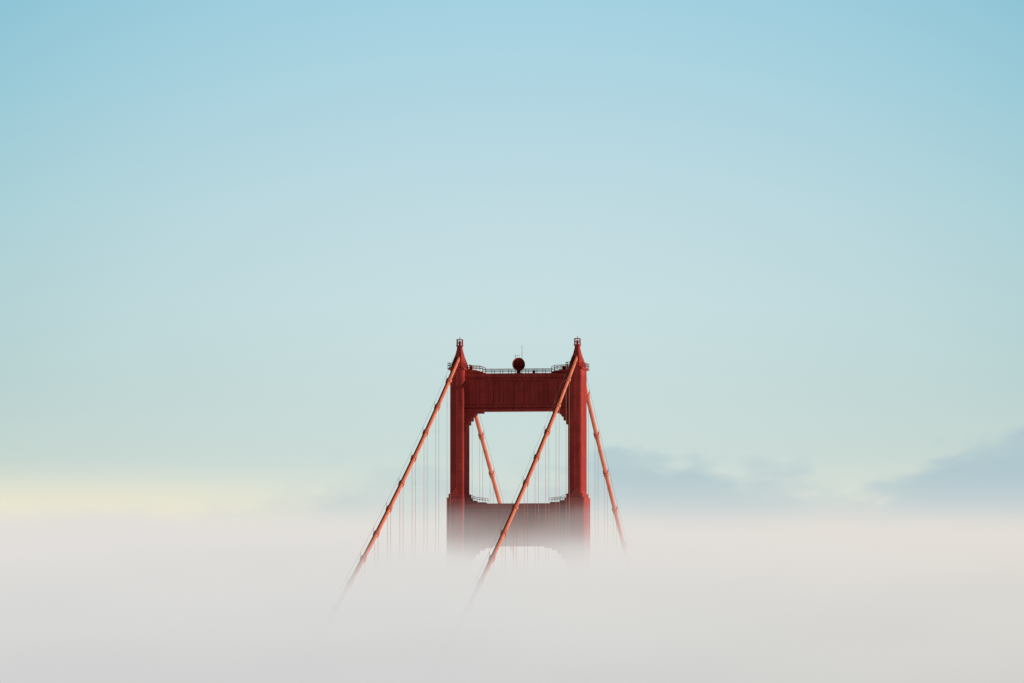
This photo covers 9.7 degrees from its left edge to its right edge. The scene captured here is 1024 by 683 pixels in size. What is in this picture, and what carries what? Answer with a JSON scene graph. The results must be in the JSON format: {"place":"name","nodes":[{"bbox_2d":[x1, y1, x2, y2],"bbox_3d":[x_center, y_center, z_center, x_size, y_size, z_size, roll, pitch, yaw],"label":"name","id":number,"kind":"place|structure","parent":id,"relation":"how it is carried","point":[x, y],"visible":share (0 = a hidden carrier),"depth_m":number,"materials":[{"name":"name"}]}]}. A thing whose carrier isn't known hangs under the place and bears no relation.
{"place":"outdoors","nodes":[
{"label":"outdoors","id":0,"kind":"place"},
{"bbox_2d":[0,0,1023,682],"label":"sky","id":1,"kind":"structure","parent":0,"point":[247,247],"materials":[{"name":"blue"}]},
{"label":"water","id":2,"kind":"structure","parent":0,"visible":0},
{"bbox_2d":[288,336,663,682],"bbox_3d":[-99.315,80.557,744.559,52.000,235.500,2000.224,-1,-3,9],"label":"suspension bridge","id":3,"kind":"structure","parent":2,"relation":"in","point":[561,527],"depth_m":1376.83,"materials":[{"name":"orange paint"}]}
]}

